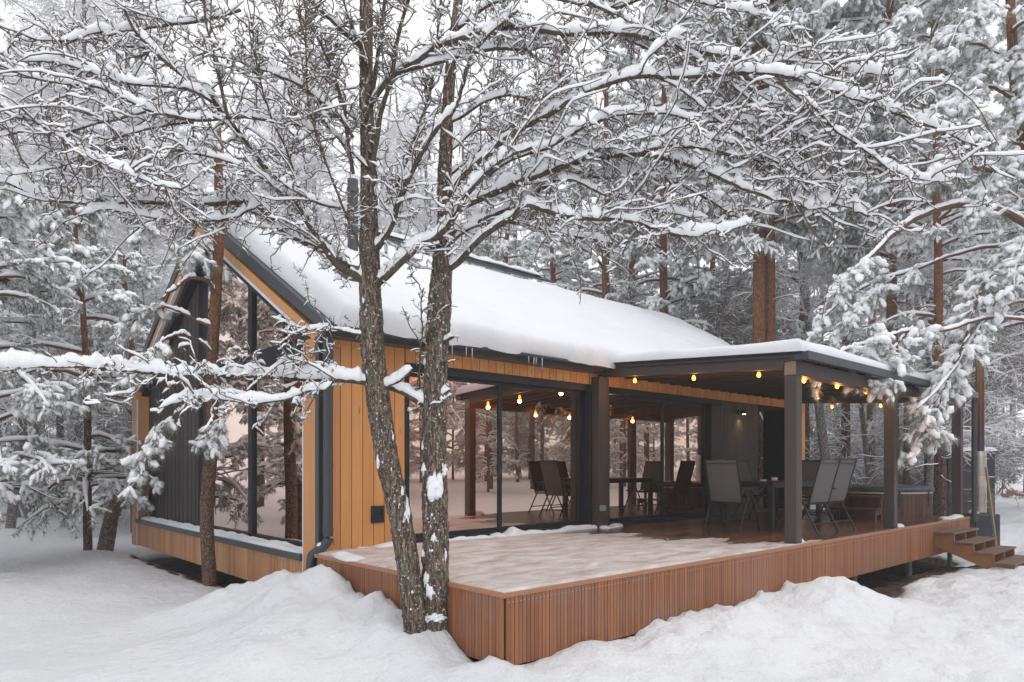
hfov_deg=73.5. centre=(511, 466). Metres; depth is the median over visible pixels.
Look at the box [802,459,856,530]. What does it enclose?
folding chair
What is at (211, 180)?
birch tree
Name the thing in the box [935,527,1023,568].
deck stairs
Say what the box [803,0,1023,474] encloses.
pine tree
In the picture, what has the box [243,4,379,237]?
birch tree
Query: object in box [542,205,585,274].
pine tree
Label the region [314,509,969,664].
deck
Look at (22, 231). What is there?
birch tree
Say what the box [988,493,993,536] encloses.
leaning board
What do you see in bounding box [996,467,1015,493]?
bare shrub
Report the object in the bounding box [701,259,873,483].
bare sapling
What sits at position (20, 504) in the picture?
snowy tree
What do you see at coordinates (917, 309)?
pine tree
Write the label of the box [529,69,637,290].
pine tree
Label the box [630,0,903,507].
pine tree
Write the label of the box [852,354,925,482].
bare sapling
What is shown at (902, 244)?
pine tree
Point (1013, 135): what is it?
pine tree
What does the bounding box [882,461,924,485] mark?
bare shrub
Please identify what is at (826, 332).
pine tree
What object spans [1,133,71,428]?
birch tree
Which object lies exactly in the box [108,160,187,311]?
birch tree
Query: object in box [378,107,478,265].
birch tree
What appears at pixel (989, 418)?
bare shrub
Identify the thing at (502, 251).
pine tree
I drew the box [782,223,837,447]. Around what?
pine tree
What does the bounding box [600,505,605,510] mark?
outlet box
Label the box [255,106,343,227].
birch tree
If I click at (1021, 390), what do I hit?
pine tree
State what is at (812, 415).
bare shrub
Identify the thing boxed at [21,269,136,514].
snowy tree
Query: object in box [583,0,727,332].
pine tree
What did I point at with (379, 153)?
birch tree
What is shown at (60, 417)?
birch tree
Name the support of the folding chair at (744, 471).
on the deck
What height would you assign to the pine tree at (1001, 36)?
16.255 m
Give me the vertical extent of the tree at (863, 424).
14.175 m
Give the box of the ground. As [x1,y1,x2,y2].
[0,468,1023,681]
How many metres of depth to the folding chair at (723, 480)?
10.65 m
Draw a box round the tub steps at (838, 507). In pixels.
[830,495,883,520]
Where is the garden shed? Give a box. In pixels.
[923,447,997,515]
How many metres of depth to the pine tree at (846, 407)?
27.82 m
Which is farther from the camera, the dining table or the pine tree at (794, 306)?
the pine tree at (794, 306)
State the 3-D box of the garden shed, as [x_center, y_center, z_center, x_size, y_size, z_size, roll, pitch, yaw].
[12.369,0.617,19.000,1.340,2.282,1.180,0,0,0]
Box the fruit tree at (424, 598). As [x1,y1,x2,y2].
[0,0,1023,633]
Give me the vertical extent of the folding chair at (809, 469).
1.120 m
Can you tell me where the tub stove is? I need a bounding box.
[963,360,999,544]
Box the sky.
[0,0,1023,467]
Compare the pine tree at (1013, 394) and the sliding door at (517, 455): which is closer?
the sliding door at (517, 455)
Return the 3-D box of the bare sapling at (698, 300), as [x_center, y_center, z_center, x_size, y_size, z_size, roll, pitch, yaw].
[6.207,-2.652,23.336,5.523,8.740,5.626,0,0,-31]
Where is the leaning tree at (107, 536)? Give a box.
[97,443,157,550]
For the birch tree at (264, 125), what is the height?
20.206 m
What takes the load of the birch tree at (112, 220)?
on the ground
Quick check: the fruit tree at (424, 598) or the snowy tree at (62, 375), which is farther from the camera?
the snowy tree at (62, 375)
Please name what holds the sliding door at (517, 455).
in the cabin
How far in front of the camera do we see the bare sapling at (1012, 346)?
21.59 m
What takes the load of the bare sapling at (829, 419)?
on the ground
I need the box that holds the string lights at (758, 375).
[604,370,902,407]
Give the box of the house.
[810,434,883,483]
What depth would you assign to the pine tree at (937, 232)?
16.88 m
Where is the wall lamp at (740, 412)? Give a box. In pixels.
[738,410,745,414]
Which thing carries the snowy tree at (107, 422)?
on the ground
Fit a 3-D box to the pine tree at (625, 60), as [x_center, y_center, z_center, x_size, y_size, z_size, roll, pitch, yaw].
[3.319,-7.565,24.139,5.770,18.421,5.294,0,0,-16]
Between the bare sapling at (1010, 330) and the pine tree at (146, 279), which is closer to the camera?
the pine tree at (146, 279)
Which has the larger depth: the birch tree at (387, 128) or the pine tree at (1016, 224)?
the birch tree at (387, 128)
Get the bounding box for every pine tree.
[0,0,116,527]
[0,16,79,393]
[0,169,164,550]
[0,183,90,539]
[0,336,54,502]
[47,302,120,506]
[51,243,161,532]
[92,299,161,502]
[105,121,291,586]
[463,204,494,270]
[465,106,559,281]
[516,61,616,287]
[527,0,680,299]
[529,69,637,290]
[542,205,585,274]
[572,42,693,305]
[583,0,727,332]
[609,254,646,307]
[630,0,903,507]
[636,103,715,321]
[645,0,891,341]
[667,101,752,344]
[667,155,787,337]
[730,75,880,508]
[752,241,826,332]
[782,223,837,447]
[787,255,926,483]
[788,74,911,458]
[789,249,834,431]
[798,0,1008,483]
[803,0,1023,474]
[810,143,925,483]
[850,0,1023,515]
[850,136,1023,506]
[856,148,971,484]
[866,124,1003,372]
[880,194,959,358]
[902,0,1023,433]
[951,176,1023,491]
[966,32,1023,438]
[969,0,1023,471]
[999,132,1023,364]
[1000,201,1023,480]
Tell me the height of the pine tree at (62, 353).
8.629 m
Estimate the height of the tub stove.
4.150 m
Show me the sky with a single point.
(420, 26)
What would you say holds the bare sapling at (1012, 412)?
on the ground
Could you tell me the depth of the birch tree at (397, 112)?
35.43 m
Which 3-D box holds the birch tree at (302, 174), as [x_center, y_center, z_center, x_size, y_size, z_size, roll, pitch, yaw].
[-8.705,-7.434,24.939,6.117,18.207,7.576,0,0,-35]
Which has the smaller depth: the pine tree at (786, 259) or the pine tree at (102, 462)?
the pine tree at (102, 462)
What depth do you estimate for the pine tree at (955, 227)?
24.88 m
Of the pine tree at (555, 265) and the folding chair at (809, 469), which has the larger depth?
the pine tree at (555, 265)
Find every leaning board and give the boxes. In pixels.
[984,467,997,544]
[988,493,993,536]
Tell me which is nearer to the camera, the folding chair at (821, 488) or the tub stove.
the folding chair at (821, 488)
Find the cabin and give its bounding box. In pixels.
[129,178,804,581]
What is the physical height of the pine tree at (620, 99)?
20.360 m
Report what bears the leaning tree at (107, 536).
on the ground
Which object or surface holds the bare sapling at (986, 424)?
on the ground
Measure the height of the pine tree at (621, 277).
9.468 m
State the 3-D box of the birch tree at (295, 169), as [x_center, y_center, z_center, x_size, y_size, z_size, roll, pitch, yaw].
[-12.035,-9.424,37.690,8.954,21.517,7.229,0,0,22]
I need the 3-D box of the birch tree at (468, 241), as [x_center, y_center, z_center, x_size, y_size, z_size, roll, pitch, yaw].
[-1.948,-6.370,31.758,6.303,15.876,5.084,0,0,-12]
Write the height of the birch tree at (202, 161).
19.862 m
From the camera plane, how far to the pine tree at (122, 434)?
20.27 m
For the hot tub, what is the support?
on the deck
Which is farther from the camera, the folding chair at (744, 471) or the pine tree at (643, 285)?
the pine tree at (643, 285)
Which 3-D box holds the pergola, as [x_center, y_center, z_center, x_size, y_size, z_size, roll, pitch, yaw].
[5.277,-0.374,12.385,7.539,2.949,3.536,0,0,-42]
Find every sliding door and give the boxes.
[404,362,588,542]
[609,387,721,524]
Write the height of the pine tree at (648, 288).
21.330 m
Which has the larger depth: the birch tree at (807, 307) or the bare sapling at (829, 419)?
the bare sapling at (829, 419)
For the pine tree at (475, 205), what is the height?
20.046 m
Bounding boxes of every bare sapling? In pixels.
[0,282,79,486]
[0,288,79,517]
[14,310,107,437]
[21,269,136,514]
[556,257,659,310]
[674,257,779,345]
[699,285,808,458]
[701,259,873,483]
[809,403,882,483]
[835,403,879,433]
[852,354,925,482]
[856,222,1023,511]
[859,238,1023,493]
[900,348,1018,483]
[985,379,1023,482]
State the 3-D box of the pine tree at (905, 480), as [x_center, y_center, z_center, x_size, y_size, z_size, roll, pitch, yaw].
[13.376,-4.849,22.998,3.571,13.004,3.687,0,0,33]
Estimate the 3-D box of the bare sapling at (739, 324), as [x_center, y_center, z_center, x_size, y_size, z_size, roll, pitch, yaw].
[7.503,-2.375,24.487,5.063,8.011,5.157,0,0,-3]
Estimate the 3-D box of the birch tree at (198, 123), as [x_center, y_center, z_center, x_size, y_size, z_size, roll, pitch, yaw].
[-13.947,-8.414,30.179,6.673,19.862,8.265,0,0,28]
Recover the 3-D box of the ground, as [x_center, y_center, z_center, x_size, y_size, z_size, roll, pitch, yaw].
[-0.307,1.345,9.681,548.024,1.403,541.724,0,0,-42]
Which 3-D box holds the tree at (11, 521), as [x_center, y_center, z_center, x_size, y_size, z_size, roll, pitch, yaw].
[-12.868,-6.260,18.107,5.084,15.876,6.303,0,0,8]
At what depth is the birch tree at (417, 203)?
28.06 m
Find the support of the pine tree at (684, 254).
on the ground
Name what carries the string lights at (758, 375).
hanging from the pergola
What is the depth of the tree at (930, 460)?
17.62 m
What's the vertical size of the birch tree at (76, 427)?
19.862 m
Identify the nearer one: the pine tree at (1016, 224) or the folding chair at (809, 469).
the folding chair at (809, 469)
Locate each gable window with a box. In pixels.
[208,259,247,531]
[254,293,301,541]
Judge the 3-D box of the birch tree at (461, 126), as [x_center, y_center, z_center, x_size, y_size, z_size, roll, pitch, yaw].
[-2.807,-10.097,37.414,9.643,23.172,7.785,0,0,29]
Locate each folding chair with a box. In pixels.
[703,459,759,531]
[732,460,782,519]
[775,458,840,533]
[783,460,830,520]
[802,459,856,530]
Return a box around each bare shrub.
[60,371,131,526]
[810,408,840,447]
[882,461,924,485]
[919,393,1023,484]
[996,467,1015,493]
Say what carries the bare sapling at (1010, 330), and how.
on the ground
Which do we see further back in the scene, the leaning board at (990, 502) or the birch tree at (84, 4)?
the birch tree at (84, 4)
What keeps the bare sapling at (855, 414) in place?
on the ground
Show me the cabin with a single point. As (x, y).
(525, 368)
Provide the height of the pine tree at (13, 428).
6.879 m
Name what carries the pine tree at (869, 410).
on the ground
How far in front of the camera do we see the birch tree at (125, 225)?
26.36 m
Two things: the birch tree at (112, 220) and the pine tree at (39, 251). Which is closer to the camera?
the pine tree at (39, 251)
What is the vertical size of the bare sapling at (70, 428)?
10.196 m
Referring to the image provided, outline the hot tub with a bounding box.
[830,484,934,518]
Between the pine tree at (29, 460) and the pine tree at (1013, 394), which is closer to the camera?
the pine tree at (29, 460)
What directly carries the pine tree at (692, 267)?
on the ground
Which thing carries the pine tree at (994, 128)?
on the ground
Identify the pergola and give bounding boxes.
[592,338,978,543]
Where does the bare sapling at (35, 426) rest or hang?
on the ground
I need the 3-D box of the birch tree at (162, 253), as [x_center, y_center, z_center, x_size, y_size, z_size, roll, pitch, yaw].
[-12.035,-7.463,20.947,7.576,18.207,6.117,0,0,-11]
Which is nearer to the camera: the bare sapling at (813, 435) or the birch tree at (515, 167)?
the bare sapling at (813, 435)
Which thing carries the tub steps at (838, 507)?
on the deck
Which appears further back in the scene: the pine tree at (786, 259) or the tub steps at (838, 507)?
the pine tree at (786, 259)
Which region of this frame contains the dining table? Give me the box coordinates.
[723,480,821,528]
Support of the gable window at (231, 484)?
in the cabin
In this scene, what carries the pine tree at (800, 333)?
on the ground
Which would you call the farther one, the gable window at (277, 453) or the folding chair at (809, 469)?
the folding chair at (809, 469)
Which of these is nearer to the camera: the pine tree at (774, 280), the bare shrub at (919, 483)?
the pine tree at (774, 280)
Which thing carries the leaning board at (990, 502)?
on the ground
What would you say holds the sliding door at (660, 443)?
in the cabin
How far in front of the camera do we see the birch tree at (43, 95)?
20.96 m
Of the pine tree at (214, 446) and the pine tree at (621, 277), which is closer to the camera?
the pine tree at (214, 446)
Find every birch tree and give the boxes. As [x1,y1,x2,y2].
[0,0,110,512]
[0,0,174,513]
[0,0,209,356]
[0,39,145,498]
[0,86,81,423]
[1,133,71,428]
[5,4,189,508]
[16,42,163,502]
[61,50,210,354]
[107,51,235,298]
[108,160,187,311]
[157,84,244,297]
[176,59,304,232]
[207,38,341,220]
[231,103,342,230]
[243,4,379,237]
[248,125,338,227]
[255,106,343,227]
[327,67,439,243]
[331,126,436,247]
[336,28,439,254]
[374,81,479,263]
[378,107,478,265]
[416,64,511,267]
[456,158,528,273]
[457,31,577,274]
[700,86,860,506]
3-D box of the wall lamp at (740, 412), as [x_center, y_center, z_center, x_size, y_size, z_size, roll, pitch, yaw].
[4.807,-1.126,14.307,0.090,0.100,0.161,0,0,-42]

